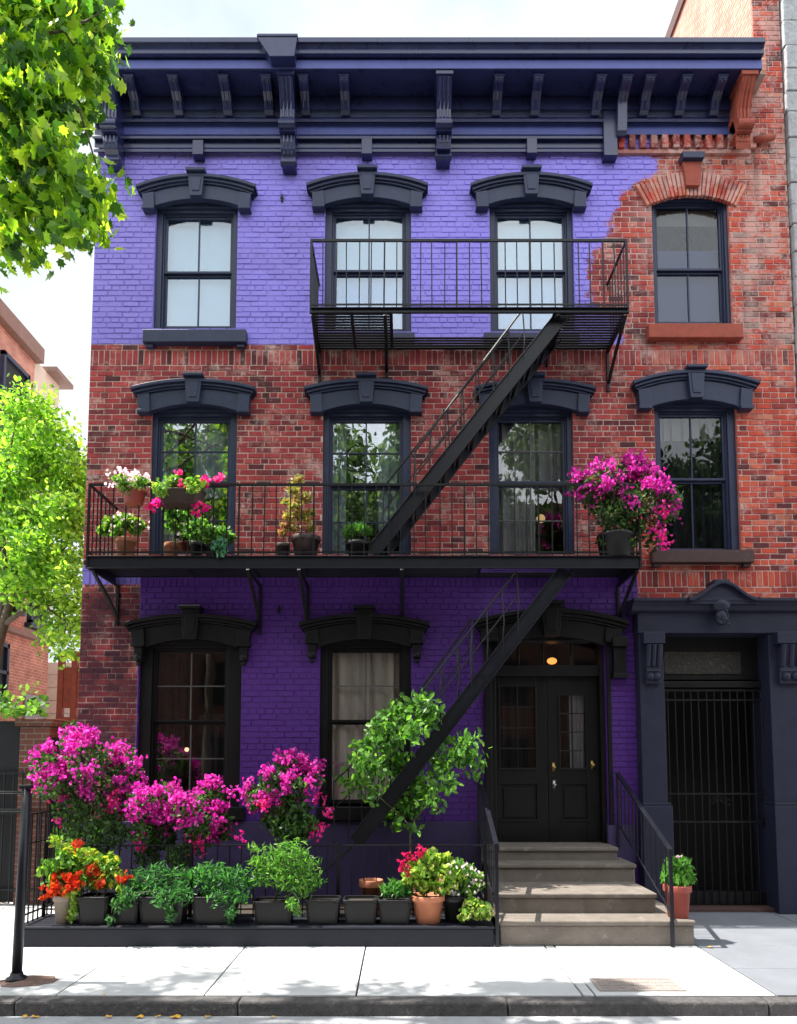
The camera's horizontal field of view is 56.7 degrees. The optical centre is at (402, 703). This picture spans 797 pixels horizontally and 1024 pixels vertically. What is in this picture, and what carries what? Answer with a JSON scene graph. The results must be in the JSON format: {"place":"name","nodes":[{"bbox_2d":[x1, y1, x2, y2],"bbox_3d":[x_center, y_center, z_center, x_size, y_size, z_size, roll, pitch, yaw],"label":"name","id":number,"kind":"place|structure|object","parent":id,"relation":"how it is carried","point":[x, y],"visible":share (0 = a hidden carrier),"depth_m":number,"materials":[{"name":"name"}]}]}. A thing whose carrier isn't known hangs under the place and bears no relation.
{"place":"outdoors","nodes":[
{"label":"outdoors","id":0,"kind":"place"},
{"bbox_2d":[0,298,53,720],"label":"corner building","id":1,"kind":"structure","parent":0,"point":[22,351],"depth_m":18.23,"materials":[{"name":"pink brick"}]},
{"bbox_2d":[0,643,9,707],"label":"window","id":2,"kind":"structure","parent":1,"relation":"in","point":[5,656],"depth_m":17.51,"materials":[{"name":"paint"}]},
{"bbox_2d":[0,545,25,615],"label":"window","id":3,"kind":"structure","parent":1,"relation":"in","point":[24,614],"depth_m":18.10,"materials":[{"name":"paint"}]},
{"bbox_2d":[0,350,29,455],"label":"window","id":4,"kind":"structure","parent":1,"relation":"in","point":[8,364],"depth_m":17.76,"materials":[{"name":"paint"}]},
{"bbox_2d":[24,586,47,633],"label":"window","id":5,"kind":"structure","parent":1,"relation":"in","point":[30,619],"depth_m":18.79,"materials":[{"name":"glass"}]},
{"bbox_2d":[46,662,79,718],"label":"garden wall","id":6,"kind":"structure","parent":0,"point":[52,685],"depth_m":20.50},
{"bbox_2d":[0,0,677,661],"label":"sky","id":7,"kind":"structure","parent":0,"point":[57,311],"materials":[{"name":"white"}]},
{"bbox_2d":[0,902,796,998],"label":"sidewalk","id":8,"kind":"structure","parent":0,"point":[750,954],"depth_m":6.69,"materials":[{"name":"concrete"}]},
{"bbox_2d":[0,785,33,981],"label":"street post","id":9,"kind":"object","parent":8,"relation":"on","point":[17,974],"visible":0.97,"depth_m":6.31,"materials":[{"name":"grey metal"}]},
{"bbox_2d":[0,975,57,986],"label":"dirt patch","id":10,"kind":"object","parent":8,"relation":"on","point":[33,980],"visible":0.76,"depth_m":6.22,"materials":[{"name":"brown soil"}]},
{"bbox_2d":[0,721,74,903],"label":"alley fence","id":11,"kind":"object","parent":8,"relation":"on","point":[9,748],"visible":0.38,"depth_m":9.80,"materials":[{"name":"black metal"}]},
{"bbox_2d":[0,681,49,718],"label":"shrub","id":12,"kind":"object","parent":11,"relation":"on","point":[15,712],"visible":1,"depth_m":9.90,"materials":[{"name":"green plant"}]},
{"bbox_2d":[13,719,68,904],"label":"brick pier","id":13,"kind":"structure","parent":8,"relation":"on","point":[33,732],"depth_m":9.84,"materials":[{"name":"brown brick"}]},
{"bbox_2d":[25,805,96,923],"bbox_3d":[-3.880,1.855,8.452,0.026,1.284,1.764,0,-5,0],"label":"side fence","id":14,"kind":"object","parent":8,"relation":"on","point":[47,904],"visible":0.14,"depth_m":7.90,"materials":[{"name":"metal"}]},
{"bbox_2d":[0,0,135,294],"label":"street tree","id":15,"kind":"object","parent":8,"relation":"on","point":[56,69],"visible":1,"depth_m":5.87,"materials":[{"name":"green plant"}]},
{"bbox_2d":[61,720,77,732],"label":"dark hedge","id":16,"kind":"object","parent":8,"relation":"on","point":[74,723],"visible":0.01,"depth_m":10.38,"materials":[{"name":"green plant"}]},
{"bbox_2d":[24,914,494,946],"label":"planter plinth","id":17,"kind":"structure","parent":8,"relation":"on","point":[244,930],"depth_m":7.48,"materials":[{"name":"paint"}]},
{"bbox_2d":[34,851,92,923],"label":"potted plant","id":18,"kind":"object","parent":17,"relation":"on","point":[60,874],"visible":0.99,"depth_m":7.63,"materials":[{"name":"orange plant"}]},
{"bbox_2d":[65,887,80,923],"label":"trailing plant","id":19,"kind":"object","parent":17,"relation":"on","point":[73,911],"visible":0.72,"depth_m":7.61,"materials":[{"name":"green plant"}]},
{"bbox_2d":[47,833,133,924],"bbox_3d":[-3.277,1.832,7.767,0.966,0.918,0.363,0,-5,0],"label":"potted plant","id":20,"kind":"object","parent":17,"relation":"on","point":[94,908],"visible":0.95,"depth_m":7.70,"materials":[{"name":"green plant"}]},
{"bbox_2d":[105,881,147,926],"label":"potted plant","id":21,"kind":"object","parent":17,"relation":"on","point":[126,912],"visible":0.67,"depth_m":7.58,"materials":[{"name":"green plant"}]},
{"bbox_2d":[116,860,206,924],"bbox_3d":[-2.491,1.961,7.635,0.885,0.640,0.563,0,-5,0],"label":"potted plant","id":22,"kind":"object","parent":17,"relation":"on","point":[163,906],"visible":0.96,"depth_m":7.58,"materials":[{"name":"plant"}]},
{"bbox_2d":[185,860,261,925],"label":"potted plant","id":23,"kind":"object","parent":17,"relation":"on","point":[217,905],"visible":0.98,"depth_m":7.59,"materials":[{"name":"plant"}]},
{"bbox_2d":[43,843,487,916],"bbox_3d":[-1.484,1.916,8.010,4.821,0.790,0.030,0,-5,0],"label":"area fence","id":24,"kind":"object","parent":17,"relation":"on","point":[191,852],"visible":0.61,"depth_m":8.02,"materials":[{"name":"metal"}]},
{"bbox_2d":[244,836,327,924],"bbox_3d":[-1.218,1.837,7.681,0.890,0.894,0.479,0,-5,0],"label":"potted shrub","id":25,"kind":"object","parent":17,"relation":"on","point":[275,910],"visible":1,"depth_m":7.66,"materials":[{"name":"green plant"}]},
{"bbox_2d":[305,895,341,924],"bbox_3d":[-0.824,2.162,7.709,0.372,0.252,0.298,0,-5,0],"label":"planter box","id":26,"kind":"object","parent":17,"relation":"on","point":[322,909],"visible":1,"depth_m":7.58,"materials":[{"name":"plastic"}]},
{"bbox_2d":[343,895,378,924],"bbox_3d":[-0.431,2.162,7.709,0.372,0.252,0.298,0,-5,0],"label":"planter box","id":27,"kind":"object","parent":17,"relation":"on","point":[360,909],"visible":0.94,"depth_m":7.58,"materials":[{"name":"plastic"}]},
{"bbox_2d":[359,878,382,915],"bbox_3d":[-0.342,2.128,8.093,0.264,0.380,0.264,0,-5,0],"label":"clay pot","id":28,"kind":"object","parent":17,"relation":"on","point":[370,885],"visible":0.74,"depth_m":8.00,"materials":[{"name":"ceramic"}]},
{"bbox_2d":[378,877,414,924],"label":"potted plant","id":29,"kind":"object","parent":17,"relation":"on","point":[394,909],"visible":1,"depth_m":7.58,"materials":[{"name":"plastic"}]},
{"bbox_2d":[396,844,466,924],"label":"potted plant","id":30,"kind":"object","parent":17,"relation":"on","point":[429,869],"visible":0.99,"depth_m":7.64,"materials":[{"name":"green plant"}]},
{"bbox_2d":[443,857,484,922],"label":"potted plant","id":31,"kind":"object","parent":17,"relation":"on","point":[453,902],"visible":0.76,"depth_m":7.69,"materials":[{"name":"green plant"}]},
{"bbox_2d":[457,894,493,922],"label":"trailing plant","id":32,"kind":"object","parent":17,"relation":"on","point":[471,904],"visible":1,"depth_m":7.55,"materials":[{"name":"green plant"}]},
{"bbox_2d":[78,903,444,913],"bbox_3d":[-1.460,2.547,8.726,4.780,0.150,1.170,0,-5,0],"label":"soil bed","id":33,"kind":"object","parent":8,"relation":"on","point":[300,904],"depth_m":9.00,"materials":[{"name":"brown soil"}]},
{"bbox_2d":[24,722,149,891],"bbox_3d":[-3.594,1.329,8.324,1.385,2.223,1.042,0,-5,0],"label":"bougainvillea","id":34,"kind":"object","parent":33,"relation":"on","point":[76,742],"visible":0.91,"depth_m":8.24,"materials":[{"name":"pink plant"}]},
{"bbox_2d":[117,773,246,879],"bbox_3d":[-2.509,1.610,8.236,1.542,1.647,0.854,0,-5,0],"label":"bougainvillea","id":35,"kind":"object","parent":33,"relation":"on","point":[158,815],"visible":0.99,"depth_m":8.20,"materials":[{"name":"pink plant"}]},
{"bbox_2d":[233,747,334,895],"bbox_3d":[-1.334,1.460,8.234,1.144,1.943,0.747,0,-5,0],"label":"bougainvillea","id":36,"kind":"object","parent":33,"relation":"on","point":[288,780],"visible":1,"depth_m":8.20,"materials":[{"name":"pink plant"}]},
{"bbox_2d":[335,687,490,911],"bbox_3d":[0.131,1.140,8.684,1.812,2.655,1.211,0,-5,0],"label":"leafy shrub","id":37,"kind":"object","parent":33,"relation":"on","point":[399,713],"visible":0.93,"depth_m":8.53,"materials":[{"name":"green plant"}]},
{"bbox_2d":[0,996,796,1015],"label":"kerb","id":38,"kind":"structure","parent":8,"relation":"on","point":[343,1006],"depth_m":5.76,"materials":[{"name":"concrete"}]},
{"bbox_2d":[476,772,695,947],"bbox_3d":[1.965,1.683,8.596,2.050,1.749,2.191,0,-5,0],"label":"stoop","id":39,"kind":"object","parent":8,"relation":"on","point":[567,894],"visible":0.88,"depth_m":7.91,"materials":[{"name":"grey stone"}]},
{"bbox_2d":[660,854,697,918],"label":"potted plant","id":40,"kind":"object","parent":39,"relation":"on","point":[683,877],"visible":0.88,"depth_m":7.64,"materials":[{"name":"green plant"}]},
{"bbox_2d":[589,978,686,990],"bbox_3d":[1.965,2.378,6.181,0.710,0.050,0.350,0,-5,0],"label":"utility grate","id":41,"kind":"object","parent":8,"relation":"on","point":[635,984],"visible":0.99,"depth_m":6.17,"materials":[{"name":"metal"}]},
{"bbox_2d":[665,0,796,393],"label":"neighbour building","id":42,"kind":"structure","parent":8,"relation":"on","point":[774,22],"depth_m":10.29,"materials":[{"name":"brick"}]},
{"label":"road","id":43,"kind":"structure","parent":0,"visible":0},
{"bbox_2d":[0,1016,796,1023],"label":"gutter","id":44,"kind":"object","parent":43,"relation":"on","point":[406,1020],"depth_m":5.65,"materials":[{"name":"grey concrete"}]},
{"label":"ground","id":45,"kind":"structure","parent":0,"visible":0},
{"bbox_2d":[0,373,86,670],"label":"alley tree","id":46,"kind":"object","parent":45,"relation":"on","point":[30,461],"visible":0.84,"depth_m":13.00,"materials":[{"name":"green plant"}]},
{"bbox_2d":[24,364,73,636],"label":"cream building","id":47,"kind":"structure","parent":45,"relation":"on","point":[55,376],"depth_m":19.78,"materials":[{"name":"beige paint"}]},
{"bbox_2d":[56,651,79,729],"bbox_3d":[-7.760,1.020,17.947,1.320,4.600,0.180,0,-5,0],"label":"timber frame","id":48,"kind":"object","parent":45,"relation":"on","point":[67,686],"visible":0.06,"depth_m":18.00,"materials":[{"name":"brown wood"}]},
{"bbox_2d":[75,33,796,913],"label":"brick rowhouse","id":49,"kind":"structure","parent":45,"relation":"on","point":[251,167],"depth_m":9.85,"materials":[{"name":"brick"}]},
{"bbox_2d":[184,677,188,751],"bbox_3d":[-2.944,0.151,10.121,0.059,1.028,0.059,0,-5,0],"label":"hanging lamp","id":50,"kind":"object","parent":49,"relation":"hanging from","point":[186,749],"visible":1,"depth_m":10.11,"materials":[{"name":"yellow"}]},
{"bbox_2d":[138,640,241,805],"bbox_3d":[-2.750,0.211,9.670,1.332,2.306,0.270,0,-5,0],"label":"window","id":51,"kind":"structure","parent":49,"relation":"in","point":[162,721],"depth_m":9.66,"materials":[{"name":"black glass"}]},
{"bbox_2d":[151,407,236,554],"bbox_3d":[-2.772,-3.014,9.935,1.144,2.165,0.270,0,-5,0],"label":"window","id":52,"kind":"structure","parent":49,"relation":"in","point":[215,451],"depth_m":9.94,"materials":[{"name":"glass"}]},
{"bbox_2d":[154,203,237,328],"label":"window","id":53,"kind":"structure","parent":49,"relation":"in","point":[196,272],"depth_m":10.20,"materials":[{"name":"glass"}]},
{"bbox_2d":[85,239,641,871],"bbox_3d":[-0.459,-1.850,9.246,6.640,7.761,0.888,0,-5,0],"label":"fire escape","id":54,"kind":"object","parent":49,"relation":"attached to","point":[455,455],"visible":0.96,"depth_m":9.07,"materials":[{"name":"grey metal"}]},
{"bbox_2d":[96,511,149,555],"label":"potted plant","id":55,"kind":"object","parent":54,"relation":"on","point":[119,526],"visible":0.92,"depth_m":8.98,"materials":[{"name":"green plant"}]},
{"bbox_2d":[104,466,150,506],"bbox_3d":[-3.246,-2.625,8.736,0.491,0.487,0.591,1,-5,-17],"label":"flower basket","id":56,"kind":"object","parent":54,"relation":"hanging from","point":[133,491],"visible":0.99,"depth_m":8.66,"materials":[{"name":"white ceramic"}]},
{"bbox_2d":[161,508,189,555],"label":"potted plant","id":57,"kind":"object","parent":54,"relation":"on","point":[169,516],"visible":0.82,"depth_m":9.16,"materials":[{"name":"green plant"}]},
{"bbox_2d":[144,469,224,516],"bbox_3d":[-2.592,-2.487,8.737,0.970,0.575,0.489,-1,-5,6],"label":"flower box","id":58,"kind":"object","parent":54,"relation":"attached to","point":[177,491],"visible":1,"depth_m":8.72,"materials":[{"name":"plant"}]},
{"bbox_2d":[182,516,211,555],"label":"potted plant","id":59,"kind":"object","parent":54,"relation":"on","point":[194,530],"visible":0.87,"depth_m":8.99,"materials":[{"name":"green plant"}]},
{"bbox_2d":[210,536,228,557],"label":"trailing plant","id":60,"kind":"object","parent":54,"relation":"on","point":[218,547],"visible":1,"depth_m":8.79,"materials":[{"name":"green plant"}]},
{"bbox_2d":[205,523,236,555],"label":"potted plant","id":61,"kind":"object","parent":54,"relation":"on","point":[219,531],"visible":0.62,"depth_m":8.99,"materials":[{"name":"green plant"}]},
{"bbox_2d":[277,521,288,555],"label":"potted plant","id":62,"kind":"object","parent":54,"relation":"on","point":[283,533],"visible":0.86,"depth_m":8.95,"materials":[{"name":"yellow plant"}]},
{"bbox_2d":[280,473,320,555],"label":"potted plant","id":63,"kind":"object","parent":54,"relation":"on","point":[307,539],"visible":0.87,"depth_m":8.99,"materials":[{"name":"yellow plant"}]},
{"bbox_2d":[341,522,374,555],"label":"potted plant","id":64,"kind":"object","parent":54,"relation":"on","point":[357,544],"visible":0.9,"depth_m":8.94,"materials":[{"name":"green plant"}]},
{"bbox_2d":[564,448,683,555],"bbox_3d":[2.710,-2.437,9.007,1.436,1.388,0.831,0,-5,0],"label":"bougainvillea","id":65,"kind":"object","parent":54,"relation":"on","point":[620,541],"visible":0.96,"depth_m":8.88,"materials":[{"name":"plant"}]},
{"bbox_2d":[319,640,410,805],"bbox_3d":[-0.476,0.211,9.670,1.180,2.306,0.270,0,-5,0],"label":"window","id":66,"kind":"structure","parent":49,"relation":"in","point":[358,678],"depth_m":9.71,"materials":[{"name":"grey glass"}]},
{"bbox_2d":[322,407,410,554],"bbox_3d":[-0.469,-3.014,9.935,1.174,2.165,0.270,0,-5,0],"label":"window","id":67,"kind":"structure","parent":49,"relation":"in","point":[394,426],"depth_m":9.94,"materials":[{"name":"glass"}]},
{"bbox_2d":[325,202,410,331],"bbox_3d":[-0.466,-6.016,10.181,1.173,2.042,0.270,0,-5,0],"label":"window","id":68,"kind":"structure","parent":49,"relation":"in","point":[354,220],"depth_m":10.20,"materials":[{"name":"glass"}]},
{"bbox_2d":[489,202,573,331],"bbox_3d":[1.764,-6.016,10.181,1.143,2.042,0.270,0,-5,0],"label":"window","id":69,"kind":"structure","parent":49,"relation":"in","point":[516,220],"depth_m":10.20,"materials":[{"name":"glass"}]},
{"bbox_2d":[489,407,574,554],"bbox_3d":[1.716,-3.014,9.935,1.125,2.165,0.270,0,-5,0],"label":"window","id":70,"kind":"structure","parent":49,"relation":"in","point":[527,444],"depth_m":9.96,"materials":[{"name":"glass"}]},
{"bbox_2d":[537,490,544,522],"bbox_3d":[1.945,-3.007,10.380,0.118,0.956,0.118,0,-5,0],"label":"hanging lamp","id":71,"kind":"object","parent":49,"relation":"hanging from","point":[541,516],"visible":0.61,"depth_m":10.32,"materials":[{"name":"yellow"}]},
{"bbox_2d":[484,637,613,843],"bbox_3d":[1.875,0.578,9.611,1.629,3.049,0.352,0,-5,0],"label":"double door","id":72,"kind":"structure","parent":49,"relation":"in","point":[547,802],"depth_m":9.63,"materials":[{"name":"paint"}]},
{"bbox_2d":[547,644,556,663],"bbox_3d":[2.108,-0.818,10.402,0.136,0.546,0.119,0,-5,0],"label":"ceiling lamp","id":73,"kind":"object","parent":49,"relation":"hanging from","point":[551,660],"visible":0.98,"depth_m":10.35,"materials":[{"name":"yellow"}]},
{"bbox_2d":[651,194,730,322],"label":"window","id":74,"kind":"structure","parent":49,"relation":"in","point":[690,286],"depth_m":10.20,"materials":[{"name":"glass"}]},
{"bbox_2d":[654,402,738,549],"bbox_3d":[3.914,-3.074,9.939,1.096,2.167,0.270,0,-5,0],"label":"window","id":75,"kind":"structure","parent":49,"relation":"in","point":[695,442],"depth_m":9.96,"materials":[{"name":"glass"}]}
]}

